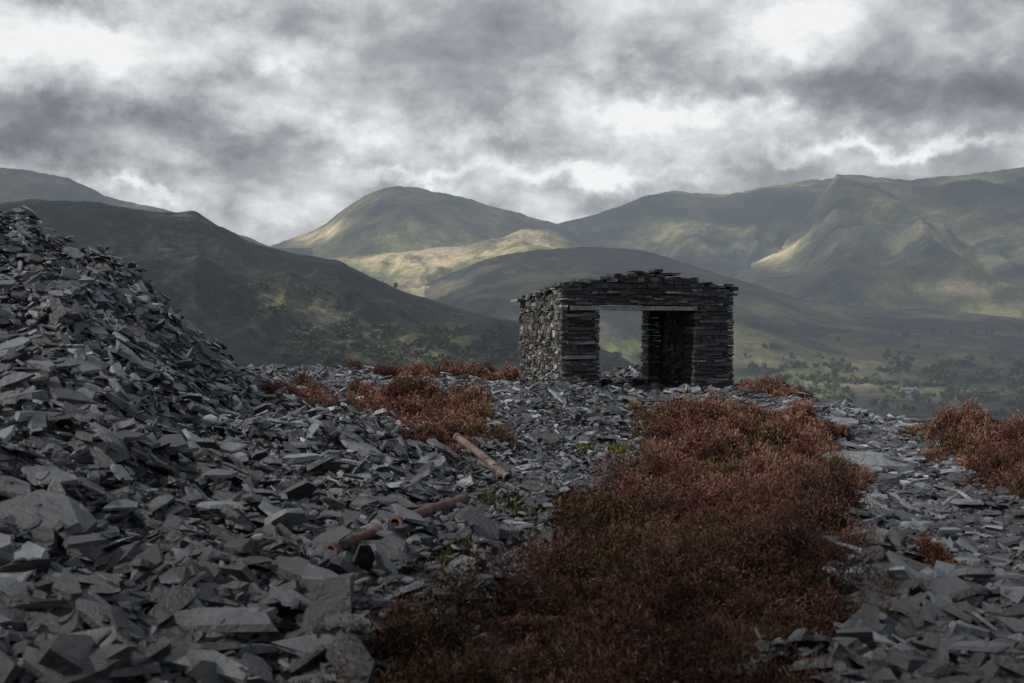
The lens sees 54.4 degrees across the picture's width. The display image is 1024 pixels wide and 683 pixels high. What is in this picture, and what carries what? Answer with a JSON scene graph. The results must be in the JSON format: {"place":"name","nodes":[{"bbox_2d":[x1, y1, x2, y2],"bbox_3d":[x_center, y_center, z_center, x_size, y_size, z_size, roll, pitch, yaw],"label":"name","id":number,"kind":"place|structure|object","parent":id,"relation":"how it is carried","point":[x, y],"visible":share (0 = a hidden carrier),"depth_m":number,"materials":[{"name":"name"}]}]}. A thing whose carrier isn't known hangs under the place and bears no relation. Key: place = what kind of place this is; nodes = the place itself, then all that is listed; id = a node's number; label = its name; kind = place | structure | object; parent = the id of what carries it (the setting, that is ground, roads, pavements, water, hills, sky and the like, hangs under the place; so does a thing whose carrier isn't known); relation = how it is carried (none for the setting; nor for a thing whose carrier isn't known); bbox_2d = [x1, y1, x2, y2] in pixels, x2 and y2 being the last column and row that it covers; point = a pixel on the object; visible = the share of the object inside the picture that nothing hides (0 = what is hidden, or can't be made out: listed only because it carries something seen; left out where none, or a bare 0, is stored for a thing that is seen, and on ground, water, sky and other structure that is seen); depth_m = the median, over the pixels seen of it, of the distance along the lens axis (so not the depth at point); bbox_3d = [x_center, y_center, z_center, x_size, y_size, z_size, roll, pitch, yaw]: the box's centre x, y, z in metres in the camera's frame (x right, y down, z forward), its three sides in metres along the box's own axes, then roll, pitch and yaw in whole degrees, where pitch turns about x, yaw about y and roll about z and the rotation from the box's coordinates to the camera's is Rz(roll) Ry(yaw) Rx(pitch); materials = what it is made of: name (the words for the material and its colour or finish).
{"place":"outdoors","nodes":[
{"label":"outdoors","id":0,"kind":"place"},
{"bbox_2d":[0,167,312,255],"bbox_3d":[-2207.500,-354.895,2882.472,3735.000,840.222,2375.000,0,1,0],"label":"mountain","id":1,"kind":"structure","parent":0,"point":[16,185],"depth_m":3470.94,"materials":[{"name":"plant"}]},
{"bbox_2d":[0,199,641,372],"bbox_3d":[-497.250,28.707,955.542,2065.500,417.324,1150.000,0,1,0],"label":"hillside","id":2,"kind":"structure","parent":0,"point":[203,273],"depth_m":990.84,"materials":[{"name":"green plant"}]},
{"bbox_2d":[404,588,441,609],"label":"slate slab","id":3,"kind":"structure","parent":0,"point":[413,592],"depth_m":5.30,"materials":[{"name":"grey stone"}]},
{"bbox_2d":[270,186,582,257],"bbox_3d":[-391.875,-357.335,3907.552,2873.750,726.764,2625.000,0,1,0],"label":"mountain","id":4,"kind":"structure","parent":0,"point":[398,219],"depth_m":4153.23,"materials":[{"name":"green plant"}]},
{"bbox_2d":[325,229,586,296],"bbox_3d":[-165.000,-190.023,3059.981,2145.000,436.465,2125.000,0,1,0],"label":"hill","id":5,"kind":"structure","parent":0,"point":[413,272],"depth_m":3258.79,"materials":[{"name":"green plant"}]},
{"bbox_2d":[0,223,1023,682],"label":"ground","id":6,"kind":"structure","parent":0,"point":[604,433],"depth_m":7.04,"materials":[{"name":"stone"}]},
{"bbox_2d":[0,205,484,682],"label":"slate pile","id":7,"kind":"object","parent":6,"relation":"on","point":[69,652],"visible":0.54,"depth_m":6.69,"materials":[{"name":"grey stone"}]},
{"bbox_2d":[0,489,84,537],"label":"slate slab","id":8,"kind":"object","parent":7,"relation":"on","point":[24,511],"depth_m":5.88,"materials":[{"name":"grey stone"}]},
{"bbox_2d":[170,607,277,632],"bbox_3d":[-1.413,1.348,4.832,0.595,0.076,0.180,0,1,0],"label":"slate slab","id":9,"kind":"object","parent":7,"relation":"on","point":[206,619],"depth_m":4.80,"materials":[{"name":"grey stone"}]},
{"bbox_2d":[217,442,249,453],"bbox_3d":[-2.554,0.966,9.070,0.339,0.110,0.155,0,1,-26],"label":"slate slab","id":10,"kind":"object","parent":7,"relation":"on","point":[230,447],"depth_m":9.06,"materials":[{"name":"grey stone"}]},
{"bbox_2d":[325,525,382,553],"bbox_3d":[-1.022,1.290,6.443,0.109,0.096,0.604,0,1,21],"label":"rusty pipe","id":11,"kind":"object","parent":7,"relation":"on","point":[358,537],"visible":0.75,"depth_m":6.43,"materials":[{"name":"metal"}]},
{"bbox_2d":[338,434,370,456],"bbox_3d":[-1.594,1.063,10.010,0.506,0.249,0.156,1,1,35],"label":"slate slab","id":12,"kind":"object","parent":7,"relation":"on","point":[349,443],"depth_m":9.99,"materials":[{"name":"grey stone"}]},
{"bbox_2d":[377,510,395,518],"bbox_3d":[-0.828,1.396,7.676,0.440,0.171,0.207,0,1,0],"label":"slate slab","id":13,"kind":"object","parent":7,"relation":"on","point":[384,514],"depth_m":7.72,"materials":[{"name":"grey stone"}]},
{"bbox_2d":[388,493,468,524],"bbox_3d":[-0.615,1.293,7.630,0.118,0.206,1.596,0,1,15],"label":"rusty pipe","id":14,"kind":"object","parent":7,"relation":"on","point":[428,510],"visible":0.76,"depth_m":7.67,"materials":[{"name":"metal"}]},
{"bbox_2d":[415,455,445,468],"bbox_3d":[-0.814,1.227,10.135,0.210,0.127,0.376,1,1,44],"label":"slate slab","id":15,"kind":"object","parent":7,"relation":"on","point":[439,461],"depth_m":10.11,"materials":[{"name":"grey stone"}]},
{"bbox_2d":[453,433,512,482],"bbox_3d":[-0.325,1.224,10.644,0.114,0.347,1.592,0,1,-22],"label":"rusty pipe","id":16,"kind":"object","parent":7,"relation":"on","point":[505,475],"visible":0.94,"depth_m":10.58,"materials":[{"name":"brown metal"}]},
{"bbox_2d":[0,214,877,682],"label":"slate chips","id":17,"kind":"object","parent":6,"relation":"on","point":[840,668],"visible":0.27,"depth_m":7.75,"materials":[{"name":"grey stone"}]},
{"bbox_2d":[407,481,569,573],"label":"rough grass","id":18,"kind":"structure","parent":6,"relation":"on","point":[512,505],"depth_m":8.49,"materials":[{"name":"plant"}]},
{"bbox_2d":[0,208,1023,682],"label":"slate scree","id":19,"kind":"structure","parent":6,"relation":"on","point":[942,630],"depth_m":7.09,"materials":[{"name":"grey stone"}]},
{"bbox_2d":[244,533,970,674],"bbox_3d":[-0.513,1.304,11.776,5.048,0.581,14.021,0,1,-12],"label":"dead heather tuft","id":20,"kind":"object","parent":6,"relation":"on","point":[931,554],"visible":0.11,"depth_m":6.84,"materials":[{"name":"brown plant"}]},
{"bbox_2d":[572,392,642,460],"bbox_3d":[1.580,1.246,15.259,0.810,0.511,7.116,0,1,8],"label":"moss","id":21,"kind":"object","parent":6,"relation":"on","point":[612,448],"visible":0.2,"depth_m":12.05,"materials":[{"name":"green plant"}]},
{"bbox_2d":[510,269,738,393],"bbox_3d":[2.713,-0.134,23.993,4.900,3.068,4.141,0,1,-17],"label":"ruined slate hut","id":22,"kind":"object","parent":6,"relation":"on","point":[559,335],"visible":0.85,"depth_m":22.95,"materials":[{"name":"black stone"}]},
{"bbox_2d":[246,358,1023,682],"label":"heather","id":23,"kind":"object","parent":6,"relation":"on","point":[720,476],"visible":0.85,"depth_m":6.58,"materials":[{"name":"brown plant"}]},
{"bbox_2d":[0,0,1023,245],"label":"sky","id":24,"kind":"structure","parent":0,"point":[265,120],"materials":[{"name":"grey"}]},
{"bbox_2d":[559,178,833,277],"bbox_3d":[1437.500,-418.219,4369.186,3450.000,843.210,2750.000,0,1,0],"label":"mountain","id":25,"kind":"structure","parent":0,"point":[732,235],"depth_m":4482.75,"materials":[{"name":"green plant"}]},
{"bbox_2d":[424,247,1023,408],"bbox_3d":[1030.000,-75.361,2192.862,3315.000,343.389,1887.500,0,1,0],"label":"hill","id":26,"kind":"structure","parent":0,"point":[493,286],"depth_m":2050.22,"materials":[{"name":"green plant"}]},
{"bbox_2d":[900,387,917,392],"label":"farmhouse","id":27,"kind":"object","parent":26,"relation":"on","point":[908,389],"visible":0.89,"depth_m":1452.23,"materials":[{"name":"stone"}]},
{"bbox_2d":[647,390,1023,616],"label":"slate path","id":28,"kind":"structure","parent":0,"point":[975,542],"depth_m":9.17,"materials":[{"name":"grey stone"}]},
{"bbox_2d":[830,417,858,426],"bbox_3d":[4.881,1.175,14.562,0.425,0.119,0.356,0,1,0],"label":"slate slab","id":29,"kind":"object","parent":28,"relation":"on","point":[851,422],"depth_m":14.50,"materials":[{"name":"grey stone"}]},
{"bbox_2d":[823,451,918,470],"bbox_3d":[4.117,1.377,11.452,1.005,0.190,0.512,1,1,35],"label":"slate slab","id":30,"kind":"object","parent":28,"relation":"on","point":[871,459],"depth_m":11.35,"materials":[{"name":"grey stone"}]},
{"bbox_2d":[734,167,1023,318],"bbox_3d":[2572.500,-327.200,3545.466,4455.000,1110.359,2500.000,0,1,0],"label":"mountain","id":31,"kind":"structure","parent":0,"point":[950,243],"depth_m":3159.81,"materials":[{"name":"green plant"}]},
{"bbox_2d":[868,405,1023,423],"bbox_3d":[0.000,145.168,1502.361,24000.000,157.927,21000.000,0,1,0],"label":"valley floor","id":32,"kind":"structure","parent":0,"point":[921,413],"depth_m":1179.33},
{"bbox_2d":[251,281,1023,416],"bbox_3d":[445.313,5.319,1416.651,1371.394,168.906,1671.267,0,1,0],"label":"distant trees","id":33,"kind":"object","parent":32,"relation":"on","point":[438,337],"visible":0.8,"depth_m":1067.62,"materials":[{"name":"green plant"}]}
]}

